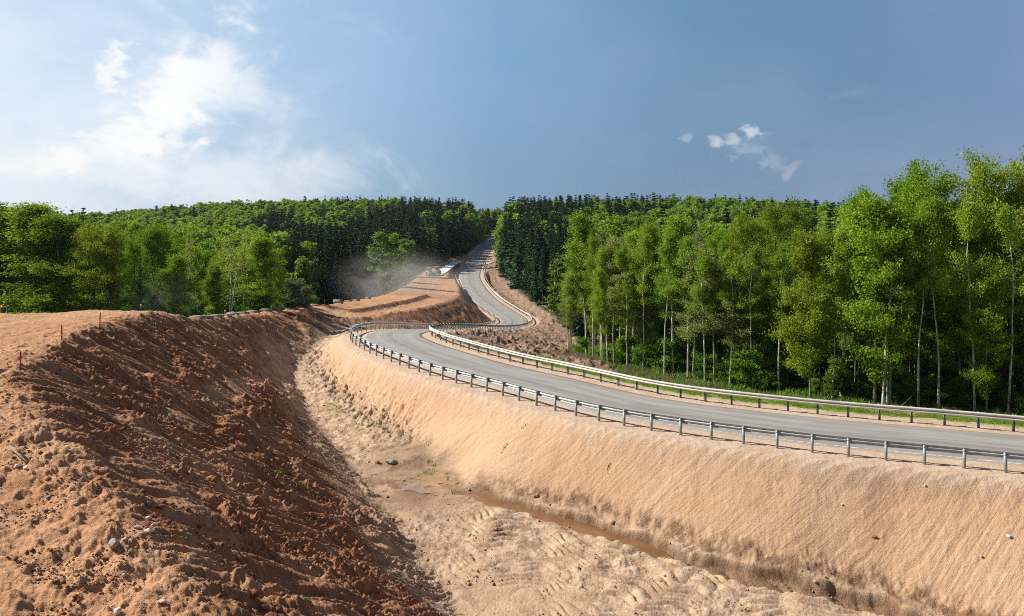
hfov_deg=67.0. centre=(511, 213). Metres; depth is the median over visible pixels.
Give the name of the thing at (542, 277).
spruce tree
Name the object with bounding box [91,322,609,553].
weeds
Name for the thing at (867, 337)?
aspen tree
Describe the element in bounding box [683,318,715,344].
broadleaf tree
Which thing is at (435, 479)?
puddle water
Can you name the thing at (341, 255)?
spruce tree
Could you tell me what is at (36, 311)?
shrub
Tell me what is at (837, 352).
young tree
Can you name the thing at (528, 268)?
spruce tree
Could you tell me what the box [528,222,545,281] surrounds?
spruce tree
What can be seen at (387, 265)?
broadleaf tree
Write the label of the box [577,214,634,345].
forest tree
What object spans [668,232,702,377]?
birch tree
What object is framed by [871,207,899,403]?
birch tree
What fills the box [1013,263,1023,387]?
birch tree
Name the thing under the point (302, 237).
spruce tree
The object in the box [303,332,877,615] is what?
mud clods
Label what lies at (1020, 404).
shrub
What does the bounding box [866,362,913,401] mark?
shrub
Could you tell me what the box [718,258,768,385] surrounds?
aspen tree
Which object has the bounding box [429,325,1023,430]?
guardrail
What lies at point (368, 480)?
pebbles
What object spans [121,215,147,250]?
forest tree
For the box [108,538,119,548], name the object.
stone
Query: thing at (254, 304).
shrub
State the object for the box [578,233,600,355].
birch tree
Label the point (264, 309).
concrete slab
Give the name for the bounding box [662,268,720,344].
young tree
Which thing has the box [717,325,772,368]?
shrub
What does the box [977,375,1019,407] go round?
shrub
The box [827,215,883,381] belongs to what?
broadleaf tree
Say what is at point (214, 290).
birch tree
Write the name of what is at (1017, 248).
broadleaf tree
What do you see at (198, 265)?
young tree
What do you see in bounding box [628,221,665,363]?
birch tree
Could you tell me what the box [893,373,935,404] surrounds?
shrub
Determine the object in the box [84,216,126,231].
forest tree
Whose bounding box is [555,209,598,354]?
birch tree
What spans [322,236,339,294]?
spruce tree
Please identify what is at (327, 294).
spruce tree
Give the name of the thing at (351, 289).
spruce tree
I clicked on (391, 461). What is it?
stone
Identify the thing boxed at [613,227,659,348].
birch tree
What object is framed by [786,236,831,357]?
broadleaf tree
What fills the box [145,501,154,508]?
stone
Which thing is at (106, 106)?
sky
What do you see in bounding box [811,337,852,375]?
shrub
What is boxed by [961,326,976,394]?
birch tree
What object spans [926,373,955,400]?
shrub
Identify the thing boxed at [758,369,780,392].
shrub
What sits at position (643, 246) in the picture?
birch tree
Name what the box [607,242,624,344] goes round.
forest tree
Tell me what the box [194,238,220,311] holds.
forest tree
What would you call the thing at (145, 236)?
broadleaf tree
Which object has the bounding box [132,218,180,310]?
broadleaf tree
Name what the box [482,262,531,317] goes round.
guardrail
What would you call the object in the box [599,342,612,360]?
shrub
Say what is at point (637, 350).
shrub
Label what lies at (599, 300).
birch tree
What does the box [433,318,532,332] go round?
guardrail
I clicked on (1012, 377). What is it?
shrub
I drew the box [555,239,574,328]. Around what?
spruce tree
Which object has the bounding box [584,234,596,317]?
birch tree
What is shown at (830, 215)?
spruce tree
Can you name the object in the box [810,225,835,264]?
oak tree
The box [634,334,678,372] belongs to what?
shrub
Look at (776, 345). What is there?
shrub
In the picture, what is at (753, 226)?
oak tree
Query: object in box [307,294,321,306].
shrub
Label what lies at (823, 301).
birch tree
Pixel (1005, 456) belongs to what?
guardrail
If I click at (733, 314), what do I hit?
birch tree
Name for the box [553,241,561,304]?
spruce tree
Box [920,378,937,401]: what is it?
shrub
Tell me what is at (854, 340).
aspen tree
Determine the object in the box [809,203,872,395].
birch tree
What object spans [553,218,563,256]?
spruce tree
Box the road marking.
[365,334,1020,463]
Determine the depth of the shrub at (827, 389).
56.16 m
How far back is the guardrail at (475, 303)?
217.17 m
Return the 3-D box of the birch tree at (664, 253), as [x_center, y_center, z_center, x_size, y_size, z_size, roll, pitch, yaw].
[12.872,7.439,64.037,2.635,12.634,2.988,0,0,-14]
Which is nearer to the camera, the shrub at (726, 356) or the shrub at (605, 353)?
the shrub at (726, 356)
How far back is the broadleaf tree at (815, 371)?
67.59 m
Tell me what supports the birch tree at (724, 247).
on the ground at (792, 521)
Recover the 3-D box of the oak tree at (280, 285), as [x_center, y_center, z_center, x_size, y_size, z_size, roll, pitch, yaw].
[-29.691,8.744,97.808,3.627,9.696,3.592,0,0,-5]
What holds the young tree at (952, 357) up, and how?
on the ground at (792, 521)
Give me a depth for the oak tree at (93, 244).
79.99 m
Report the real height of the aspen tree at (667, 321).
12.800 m
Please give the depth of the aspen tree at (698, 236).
70.57 m
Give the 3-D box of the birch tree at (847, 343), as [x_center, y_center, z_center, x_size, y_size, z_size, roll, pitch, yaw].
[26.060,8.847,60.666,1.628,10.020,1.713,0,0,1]
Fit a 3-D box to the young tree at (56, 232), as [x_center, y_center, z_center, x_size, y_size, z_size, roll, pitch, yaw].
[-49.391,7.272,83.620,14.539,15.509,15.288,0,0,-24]
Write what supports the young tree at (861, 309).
on the ground at (792, 521)
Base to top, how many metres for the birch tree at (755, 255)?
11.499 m
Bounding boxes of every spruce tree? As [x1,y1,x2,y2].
[79,208,87,223]
[290,236,301,272]
[299,227,305,243]
[310,239,324,303]
[312,225,331,301]
[313,225,333,304]
[315,224,331,273]
[321,253,333,303]
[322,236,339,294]
[327,227,349,297]
[329,251,346,303]
[331,257,343,299]
[339,249,348,300]
[345,243,360,299]
[520,219,535,293]
[526,220,548,304]
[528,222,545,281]
[530,231,547,294]
[537,246,547,304]
[544,231,557,299]
[546,235,556,304]
[547,237,558,295]
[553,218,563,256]
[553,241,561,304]
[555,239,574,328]
[556,219,564,260]
[556,227,572,313]
[561,229,566,255]
[568,253,591,337]
[657,204,666,248]
[721,204,730,233]
[825,204,836,234]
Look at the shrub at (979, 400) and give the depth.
53.74 m
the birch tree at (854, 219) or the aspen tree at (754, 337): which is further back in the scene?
the aspen tree at (754, 337)
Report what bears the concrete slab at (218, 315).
on the ground at (792, 521)
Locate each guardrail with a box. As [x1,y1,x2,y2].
[350,322,1023,472]
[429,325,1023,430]
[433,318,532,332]
[456,277,495,324]
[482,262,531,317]
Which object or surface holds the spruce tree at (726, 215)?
on the ground at (792, 521)
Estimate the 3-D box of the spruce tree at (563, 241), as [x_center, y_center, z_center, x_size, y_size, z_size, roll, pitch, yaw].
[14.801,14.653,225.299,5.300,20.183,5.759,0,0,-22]
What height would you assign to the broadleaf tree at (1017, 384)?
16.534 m
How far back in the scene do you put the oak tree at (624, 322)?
96.98 m
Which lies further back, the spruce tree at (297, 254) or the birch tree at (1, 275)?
the spruce tree at (297, 254)
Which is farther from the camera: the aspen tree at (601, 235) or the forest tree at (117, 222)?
the forest tree at (117, 222)
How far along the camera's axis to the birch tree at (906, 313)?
53.21 m
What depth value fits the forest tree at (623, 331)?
114.49 m
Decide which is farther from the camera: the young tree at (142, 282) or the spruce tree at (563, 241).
the spruce tree at (563, 241)
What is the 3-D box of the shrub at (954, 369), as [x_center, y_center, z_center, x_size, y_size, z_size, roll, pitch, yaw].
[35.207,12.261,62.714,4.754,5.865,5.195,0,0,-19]
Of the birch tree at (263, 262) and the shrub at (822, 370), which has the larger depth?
the birch tree at (263, 262)
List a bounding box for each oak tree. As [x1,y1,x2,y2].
[10,239,74,312]
[53,222,141,311]
[72,247,115,310]
[123,237,168,310]
[147,241,206,314]
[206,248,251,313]
[233,244,274,311]
[268,247,290,307]
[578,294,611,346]
[616,243,638,334]
[719,207,790,345]
[723,192,835,344]
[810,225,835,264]
[939,145,1023,402]
[972,175,1023,370]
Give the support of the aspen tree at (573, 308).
on the ground at (792, 521)
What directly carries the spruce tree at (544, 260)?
on the ground at (792, 521)
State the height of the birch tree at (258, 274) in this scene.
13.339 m
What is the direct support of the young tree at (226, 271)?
on the ground at (792, 521)
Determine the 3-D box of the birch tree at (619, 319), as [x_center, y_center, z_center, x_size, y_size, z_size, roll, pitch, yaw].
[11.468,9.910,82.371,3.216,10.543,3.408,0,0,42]
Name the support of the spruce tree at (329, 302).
on the ground at (792, 521)
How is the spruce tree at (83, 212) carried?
on the ground at (792, 521)
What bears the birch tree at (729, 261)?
on the ground at (792, 521)
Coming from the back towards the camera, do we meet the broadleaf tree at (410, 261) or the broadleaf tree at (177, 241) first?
the broadleaf tree at (410, 261)
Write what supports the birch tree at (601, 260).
on the ground at (792, 521)
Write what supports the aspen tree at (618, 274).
on the ground at (792, 521)
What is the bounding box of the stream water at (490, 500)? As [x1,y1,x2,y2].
[464,493,673,558]
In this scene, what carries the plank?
on the ground at (792, 521)
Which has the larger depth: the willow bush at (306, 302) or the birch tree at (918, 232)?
the willow bush at (306, 302)
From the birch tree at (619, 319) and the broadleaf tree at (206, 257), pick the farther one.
the broadleaf tree at (206, 257)
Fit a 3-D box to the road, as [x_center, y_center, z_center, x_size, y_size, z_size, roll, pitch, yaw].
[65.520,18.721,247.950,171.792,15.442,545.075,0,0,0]
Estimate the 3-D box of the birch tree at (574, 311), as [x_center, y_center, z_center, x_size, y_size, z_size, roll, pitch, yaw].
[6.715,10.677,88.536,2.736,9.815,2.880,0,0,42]
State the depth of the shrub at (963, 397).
52.07 m
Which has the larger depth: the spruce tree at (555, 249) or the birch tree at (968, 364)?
the spruce tree at (555, 249)
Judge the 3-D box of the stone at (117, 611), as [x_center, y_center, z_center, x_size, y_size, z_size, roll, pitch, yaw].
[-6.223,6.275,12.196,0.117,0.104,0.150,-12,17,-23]
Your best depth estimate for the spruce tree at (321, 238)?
225.82 m
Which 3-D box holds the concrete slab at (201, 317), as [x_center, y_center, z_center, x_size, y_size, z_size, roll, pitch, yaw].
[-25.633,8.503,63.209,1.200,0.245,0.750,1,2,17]
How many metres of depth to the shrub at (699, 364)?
61.89 m
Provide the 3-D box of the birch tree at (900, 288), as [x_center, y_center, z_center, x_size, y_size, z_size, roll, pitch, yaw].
[25.369,5.924,52.234,3.563,14.568,4.048,0,0,-41]
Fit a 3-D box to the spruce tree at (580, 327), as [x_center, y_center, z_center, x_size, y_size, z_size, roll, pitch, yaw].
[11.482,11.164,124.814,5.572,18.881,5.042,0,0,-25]
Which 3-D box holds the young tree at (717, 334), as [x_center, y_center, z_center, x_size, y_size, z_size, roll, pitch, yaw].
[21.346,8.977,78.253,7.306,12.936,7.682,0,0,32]
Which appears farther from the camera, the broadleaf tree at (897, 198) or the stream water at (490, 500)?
the broadleaf tree at (897, 198)
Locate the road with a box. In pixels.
[362,230,1023,465]
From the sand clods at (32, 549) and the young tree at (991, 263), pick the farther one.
the young tree at (991, 263)
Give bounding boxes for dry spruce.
[290,220,297,252]
[540,224,548,268]
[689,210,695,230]
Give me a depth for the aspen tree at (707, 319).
66.71 m
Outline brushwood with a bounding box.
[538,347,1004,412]
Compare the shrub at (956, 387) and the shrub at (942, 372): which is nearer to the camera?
the shrub at (956, 387)
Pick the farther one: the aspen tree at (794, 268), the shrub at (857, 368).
the shrub at (857, 368)
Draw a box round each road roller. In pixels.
[426,267,433,275]
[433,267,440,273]
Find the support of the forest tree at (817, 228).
on the ground at (792, 521)
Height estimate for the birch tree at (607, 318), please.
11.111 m
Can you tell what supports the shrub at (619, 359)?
on the ground at (792, 521)
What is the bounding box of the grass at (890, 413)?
[539,355,1023,426]
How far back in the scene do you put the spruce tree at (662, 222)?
135.56 m
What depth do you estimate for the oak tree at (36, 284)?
102.72 m
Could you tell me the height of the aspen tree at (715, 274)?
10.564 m
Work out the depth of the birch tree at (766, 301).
60.75 m
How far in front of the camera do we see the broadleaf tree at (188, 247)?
89.60 m
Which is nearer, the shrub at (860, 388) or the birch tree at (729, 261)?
the shrub at (860, 388)
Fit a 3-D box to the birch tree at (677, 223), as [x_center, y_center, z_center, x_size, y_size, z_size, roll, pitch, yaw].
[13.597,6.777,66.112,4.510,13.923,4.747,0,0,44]
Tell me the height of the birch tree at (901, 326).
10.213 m
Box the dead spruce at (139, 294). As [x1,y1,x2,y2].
[134,238,144,309]
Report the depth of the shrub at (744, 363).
58.98 m
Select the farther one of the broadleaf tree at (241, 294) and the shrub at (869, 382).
the broadleaf tree at (241, 294)
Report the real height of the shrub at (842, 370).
3.510 m
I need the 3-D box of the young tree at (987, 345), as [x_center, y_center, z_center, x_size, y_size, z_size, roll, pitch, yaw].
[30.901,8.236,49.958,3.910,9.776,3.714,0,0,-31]
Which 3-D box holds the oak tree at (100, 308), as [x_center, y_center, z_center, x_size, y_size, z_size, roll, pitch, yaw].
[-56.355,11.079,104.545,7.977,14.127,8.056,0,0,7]
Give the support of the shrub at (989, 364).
on the ground at (792, 521)
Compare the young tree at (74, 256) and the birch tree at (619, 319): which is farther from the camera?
the young tree at (74, 256)
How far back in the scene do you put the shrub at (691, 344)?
66.44 m
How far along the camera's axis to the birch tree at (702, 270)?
60.35 m
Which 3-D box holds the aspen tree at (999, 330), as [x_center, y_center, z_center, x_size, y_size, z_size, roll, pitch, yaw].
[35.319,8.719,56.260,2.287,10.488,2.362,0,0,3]
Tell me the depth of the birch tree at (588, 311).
78.58 m
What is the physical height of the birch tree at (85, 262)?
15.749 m
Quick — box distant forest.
[4,192,882,317]
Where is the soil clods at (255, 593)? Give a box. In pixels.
[42,309,446,615]
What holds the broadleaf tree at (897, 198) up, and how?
on the ground at (792, 521)
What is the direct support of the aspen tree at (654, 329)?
on the ground at (792, 521)
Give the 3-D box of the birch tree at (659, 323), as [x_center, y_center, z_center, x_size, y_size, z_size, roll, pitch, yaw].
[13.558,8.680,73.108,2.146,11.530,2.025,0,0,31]
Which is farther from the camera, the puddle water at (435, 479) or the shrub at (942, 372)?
the shrub at (942, 372)
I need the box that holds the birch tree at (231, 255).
[215,225,251,311]
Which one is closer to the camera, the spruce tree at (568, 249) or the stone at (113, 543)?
the stone at (113, 543)
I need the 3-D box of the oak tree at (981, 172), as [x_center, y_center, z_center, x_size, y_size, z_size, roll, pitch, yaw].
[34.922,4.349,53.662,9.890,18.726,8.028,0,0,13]
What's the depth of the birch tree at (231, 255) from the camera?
93.56 m
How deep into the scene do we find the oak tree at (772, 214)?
65.95 m
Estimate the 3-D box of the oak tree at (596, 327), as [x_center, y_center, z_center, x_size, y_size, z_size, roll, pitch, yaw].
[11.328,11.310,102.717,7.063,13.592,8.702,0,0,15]
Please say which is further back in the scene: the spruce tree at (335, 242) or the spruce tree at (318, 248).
the spruce tree at (335, 242)
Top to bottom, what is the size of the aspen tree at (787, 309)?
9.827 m
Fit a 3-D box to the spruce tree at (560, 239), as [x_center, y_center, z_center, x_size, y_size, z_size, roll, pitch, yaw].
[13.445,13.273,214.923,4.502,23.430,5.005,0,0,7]
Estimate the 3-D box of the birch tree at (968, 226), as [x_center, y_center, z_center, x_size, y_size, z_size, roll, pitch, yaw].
[29.960,5.559,50.176,3.396,15.384,2.989,0,0,27]
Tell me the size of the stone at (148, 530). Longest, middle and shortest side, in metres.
0.152 x 0.119 x 0.105 m
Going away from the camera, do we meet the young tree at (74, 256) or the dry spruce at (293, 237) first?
the young tree at (74, 256)
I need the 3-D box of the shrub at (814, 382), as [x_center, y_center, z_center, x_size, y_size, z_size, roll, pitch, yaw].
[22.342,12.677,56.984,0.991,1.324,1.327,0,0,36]
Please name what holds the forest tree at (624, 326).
on the ground at (792, 521)
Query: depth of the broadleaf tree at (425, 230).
318.13 m
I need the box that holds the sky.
[0,0,1023,214]
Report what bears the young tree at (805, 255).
on the ground at (792, 521)
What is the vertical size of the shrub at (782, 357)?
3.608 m
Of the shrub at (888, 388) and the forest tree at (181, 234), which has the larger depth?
the forest tree at (181, 234)
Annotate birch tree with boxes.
[0,200,78,310]
[0,201,34,313]
[0,219,14,305]
[78,222,136,307]
[197,262,229,314]
[201,253,229,312]
[215,225,251,311]
[227,232,286,308]
[254,250,272,308]
[554,270,579,349]
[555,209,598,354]
[559,267,579,346]
[576,242,595,315]
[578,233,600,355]
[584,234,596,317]
[585,248,619,358]
[588,239,616,362]
[590,266,611,360]
[610,239,639,364]
[612,280,625,351]
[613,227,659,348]
[620,246,634,348]
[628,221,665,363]
[628,232,656,367]
[644,211,694,370]
[653,227,679,376]
[653,263,663,326]
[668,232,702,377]
[668,293,682,360]
[680,248,693,324]
[685,244,723,380]
[714,238,732,359]
[715,246,752,384]
[725,277,738,352]
[731,243,769,387]
[744,257,762,343]
[753,268,775,382]
[762,237,803,391]
[770,243,780,372]
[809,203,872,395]
[813,270,829,383]
[819,217,858,399]
[834,267,854,347]
[865,193,920,404]
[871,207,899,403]
[872,221,924,400]
[900,308,913,388]
[904,191,951,406]
[908,203,956,408]
[943,182,1004,411]
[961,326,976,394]
[979,201,1023,414]
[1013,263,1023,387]
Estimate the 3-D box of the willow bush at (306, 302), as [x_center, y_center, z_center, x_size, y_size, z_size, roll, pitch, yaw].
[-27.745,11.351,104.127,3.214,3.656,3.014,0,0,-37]
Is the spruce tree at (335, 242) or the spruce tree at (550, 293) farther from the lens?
the spruce tree at (335, 242)
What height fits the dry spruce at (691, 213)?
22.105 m
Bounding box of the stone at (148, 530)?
[143,528,150,533]
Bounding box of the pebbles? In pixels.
[0,310,1022,615]
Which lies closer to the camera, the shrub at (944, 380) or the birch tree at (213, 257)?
the shrub at (944, 380)
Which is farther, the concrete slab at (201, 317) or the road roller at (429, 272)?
the road roller at (429, 272)
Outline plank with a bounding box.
[9,446,29,462]
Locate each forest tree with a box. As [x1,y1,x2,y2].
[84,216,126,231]
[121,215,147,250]
[166,225,205,307]
[168,228,203,313]
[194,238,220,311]
[209,237,239,251]
[224,229,257,251]
[237,227,287,306]
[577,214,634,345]
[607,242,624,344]
[614,238,627,338]
[615,326,631,347]
[625,210,660,333]
[682,217,720,247]
[719,219,783,240]
[800,224,823,236]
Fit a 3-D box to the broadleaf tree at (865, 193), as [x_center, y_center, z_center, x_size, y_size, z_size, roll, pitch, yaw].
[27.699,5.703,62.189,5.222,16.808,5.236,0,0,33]
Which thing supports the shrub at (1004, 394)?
on the ground at (792, 521)
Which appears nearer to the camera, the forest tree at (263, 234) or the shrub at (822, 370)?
the shrub at (822, 370)
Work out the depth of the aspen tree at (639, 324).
69.23 m
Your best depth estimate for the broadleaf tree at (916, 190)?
54.84 m
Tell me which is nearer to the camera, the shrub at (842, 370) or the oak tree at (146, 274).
the shrub at (842, 370)
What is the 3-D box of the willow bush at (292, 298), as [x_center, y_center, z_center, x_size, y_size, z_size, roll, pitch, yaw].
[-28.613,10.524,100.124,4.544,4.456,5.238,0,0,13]
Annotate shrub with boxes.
[27,306,47,312]
[232,293,277,312]
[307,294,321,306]
[572,336,589,352]
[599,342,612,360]
[604,334,637,364]
[611,353,625,364]
[630,343,648,366]
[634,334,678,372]
[644,333,691,368]
[675,345,711,374]
[676,334,712,369]
[692,352,712,377]
[702,357,735,383]
[715,331,760,370]
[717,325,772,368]
[724,342,774,386]
[728,367,739,383]
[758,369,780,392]
[759,346,793,385]
[767,328,813,381]
[781,355,826,386]
[789,371,803,387]
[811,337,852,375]
[811,378,819,391]
[817,371,845,395]
[818,349,856,395]
[847,356,866,378]
[851,379,872,400]
[857,360,901,393]
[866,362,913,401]
[876,381,898,394]
[888,327,956,378]
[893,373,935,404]
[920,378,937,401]
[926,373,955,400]
[932,352,974,378]
[935,369,954,376]
[940,376,972,406]
[954,358,1012,388]
[956,392,971,410]
[962,357,1019,390]
[965,368,1015,406]
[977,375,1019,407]
[996,385,1021,413]
[1010,395,1023,415]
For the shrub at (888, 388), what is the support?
on the ground at (792, 521)
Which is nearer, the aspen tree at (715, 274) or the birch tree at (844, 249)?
the birch tree at (844, 249)
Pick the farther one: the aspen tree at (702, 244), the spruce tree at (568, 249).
the spruce tree at (568, 249)
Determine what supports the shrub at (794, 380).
on the ground at (792, 521)
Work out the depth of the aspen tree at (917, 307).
57.54 m
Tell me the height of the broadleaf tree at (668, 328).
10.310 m
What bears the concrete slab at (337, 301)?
on the ground at (792, 521)
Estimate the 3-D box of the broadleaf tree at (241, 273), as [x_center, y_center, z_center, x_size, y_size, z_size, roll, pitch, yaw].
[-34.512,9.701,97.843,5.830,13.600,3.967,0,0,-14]
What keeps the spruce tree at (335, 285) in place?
on the ground at (792, 521)
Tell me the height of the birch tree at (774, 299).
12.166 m
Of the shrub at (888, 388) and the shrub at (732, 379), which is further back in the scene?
the shrub at (732, 379)
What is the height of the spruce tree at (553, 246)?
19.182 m
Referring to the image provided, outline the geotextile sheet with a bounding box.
[434,261,460,274]
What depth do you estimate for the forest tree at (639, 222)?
112.01 m
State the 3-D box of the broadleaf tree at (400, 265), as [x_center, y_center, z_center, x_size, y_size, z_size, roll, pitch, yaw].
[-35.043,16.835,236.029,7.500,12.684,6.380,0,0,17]
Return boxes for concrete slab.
[189,315,206,319]
[211,314,223,317]
[259,308,271,311]
[333,299,342,302]
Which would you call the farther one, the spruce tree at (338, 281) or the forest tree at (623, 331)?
the spruce tree at (338, 281)
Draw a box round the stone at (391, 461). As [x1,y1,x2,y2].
[385,459,396,463]
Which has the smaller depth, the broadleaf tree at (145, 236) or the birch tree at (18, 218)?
the birch tree at (18, 218)
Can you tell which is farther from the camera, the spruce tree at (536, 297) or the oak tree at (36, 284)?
the spruce tree at (536, 297)
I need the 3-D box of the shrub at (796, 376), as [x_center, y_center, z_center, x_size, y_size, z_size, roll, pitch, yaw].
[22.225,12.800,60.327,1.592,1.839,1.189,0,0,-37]
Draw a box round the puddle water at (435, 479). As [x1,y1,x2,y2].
[397,471,456,504]
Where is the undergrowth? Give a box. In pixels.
[508,345,1023,415]
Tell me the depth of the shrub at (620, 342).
70.46 m
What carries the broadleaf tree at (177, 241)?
on the ground at (792, 521)
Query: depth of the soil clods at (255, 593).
25.86 m
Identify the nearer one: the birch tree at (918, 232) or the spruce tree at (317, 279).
the birch tree at (918, 232)
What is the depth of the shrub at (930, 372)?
60.44 m
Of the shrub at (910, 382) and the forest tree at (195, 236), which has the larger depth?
the forest tree at (195, 236)
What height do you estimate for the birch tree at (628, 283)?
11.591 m
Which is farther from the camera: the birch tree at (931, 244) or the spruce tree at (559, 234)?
the spruce tree at (559, 234)
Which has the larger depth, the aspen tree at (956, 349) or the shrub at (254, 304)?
the shrub at (254, 304)
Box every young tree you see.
[0,211,127,313]
[57,239,91,309]
[116,248,154,310]
[143,252,208,315]
[178,242,207,315]
[203,247,244,313]
[635,296,670,342]
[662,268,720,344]
[708,241,735,361]
[759,225,855,397]
[819,231,848,371]
[825,188,940,403]
[896,197,1021,380]
[951,265,1021,412]
[962,189,1017,374]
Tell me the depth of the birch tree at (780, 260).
57.96 m
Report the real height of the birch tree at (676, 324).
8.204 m
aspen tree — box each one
[554,267,583,350]
[584,233,639,363]
[595,230,612,342]
[632,281,649,343]
[642,268,661,351]
[662,264,670,352]
[668,241,721,375]
[683,231,706,335]
[685,255,741,382]
[693,238,713,344]
[697,294,721,356]
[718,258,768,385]
[744,266,760,349]
[755,245,768,366]
[773,268,796,387]
[791,246,806,341]
[839,279,865,382]
[861,291,883,390]
[908,280,924,376]
[947,264,969,377]
[989,281,1010,365]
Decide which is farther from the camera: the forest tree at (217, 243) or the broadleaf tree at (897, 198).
the forest tree at (217, 243)
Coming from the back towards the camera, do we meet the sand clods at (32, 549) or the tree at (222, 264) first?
the tree at (222, 264)
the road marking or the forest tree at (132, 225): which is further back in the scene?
the forest tree at (132, 225)
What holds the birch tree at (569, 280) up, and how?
on the ground at (792, 521)
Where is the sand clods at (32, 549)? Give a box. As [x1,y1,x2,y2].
[0,350,216,615]
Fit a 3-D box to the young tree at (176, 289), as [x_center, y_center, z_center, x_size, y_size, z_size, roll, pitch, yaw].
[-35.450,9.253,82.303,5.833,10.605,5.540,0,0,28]
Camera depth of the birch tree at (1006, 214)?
49.90 m
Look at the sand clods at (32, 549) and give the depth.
14.36 m
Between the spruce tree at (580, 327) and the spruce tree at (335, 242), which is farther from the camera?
the spruce tree at (335, 242)
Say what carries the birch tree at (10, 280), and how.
on the ground at (792, 521)
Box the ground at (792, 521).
[0,231,1023,615]
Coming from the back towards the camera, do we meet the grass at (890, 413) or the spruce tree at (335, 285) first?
the spruce tree at (335, 285)
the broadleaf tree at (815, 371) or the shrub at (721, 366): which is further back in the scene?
the broadleaf tree at (815, 371)
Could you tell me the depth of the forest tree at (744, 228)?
111.23 m
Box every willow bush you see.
[270,276,307,309]
[294,284,319,307]
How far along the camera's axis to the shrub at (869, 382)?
57.71 m
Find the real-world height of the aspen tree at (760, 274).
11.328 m
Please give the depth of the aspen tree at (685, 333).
62.52 m
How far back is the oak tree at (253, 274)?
107.15 m
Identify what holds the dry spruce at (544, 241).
on the ground at (792, 521)
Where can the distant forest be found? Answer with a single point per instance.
(459, 227)
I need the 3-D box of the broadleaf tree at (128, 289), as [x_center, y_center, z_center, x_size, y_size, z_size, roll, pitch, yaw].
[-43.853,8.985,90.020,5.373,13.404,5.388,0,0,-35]
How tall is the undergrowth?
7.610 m
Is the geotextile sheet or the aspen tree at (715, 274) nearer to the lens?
the aspen tree at (715, 274)
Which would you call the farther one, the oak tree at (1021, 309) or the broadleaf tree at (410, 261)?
the broadleaf tree at (410, 261)
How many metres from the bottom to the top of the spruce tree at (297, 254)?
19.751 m
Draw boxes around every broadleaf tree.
[114,235,156,310]
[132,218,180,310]
[132,229,175,274]
[158,233,190,286]
[177,233,202,314]
[196,247,228,314]
[218,236,253,311]
[224,268,252,308]
[364,229,408,294]
[390,247,409,287]
[396,238,420,280]
[419,226,437,254]
[649,299,680,336]
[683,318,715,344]
[705,223,740,358]
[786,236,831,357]
[789,235,840,374]
[826,183,875,381]
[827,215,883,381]
[879,167,952,373]
[882,153,973,378]
[978,194,1022,392]
[986,147,1023,354]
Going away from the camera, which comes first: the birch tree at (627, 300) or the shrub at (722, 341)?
the shrub at (722, 341)
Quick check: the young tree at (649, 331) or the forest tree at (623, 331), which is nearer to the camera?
the young tree at (649, 331)
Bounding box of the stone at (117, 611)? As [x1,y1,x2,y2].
[113,607,121,614]
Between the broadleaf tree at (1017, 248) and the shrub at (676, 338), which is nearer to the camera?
the broadleaf tree at (1017, 248)
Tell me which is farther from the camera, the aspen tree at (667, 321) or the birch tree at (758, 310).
the aspen tree at (667, 321)
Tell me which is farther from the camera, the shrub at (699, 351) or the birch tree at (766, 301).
the shrub at (699, 351)
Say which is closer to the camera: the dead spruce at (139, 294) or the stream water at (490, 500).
the stream water at (490, 500)
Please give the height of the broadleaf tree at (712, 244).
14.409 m
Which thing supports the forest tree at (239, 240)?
on the ground at (792, 521)
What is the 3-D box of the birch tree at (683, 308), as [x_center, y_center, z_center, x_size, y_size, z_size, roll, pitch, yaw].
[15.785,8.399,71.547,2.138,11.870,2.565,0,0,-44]
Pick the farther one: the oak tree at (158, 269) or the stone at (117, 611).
the oak tree at (158, 269)
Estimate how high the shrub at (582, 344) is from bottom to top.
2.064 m
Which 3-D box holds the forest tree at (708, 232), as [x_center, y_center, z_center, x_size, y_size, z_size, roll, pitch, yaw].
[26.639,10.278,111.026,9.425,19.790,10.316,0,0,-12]

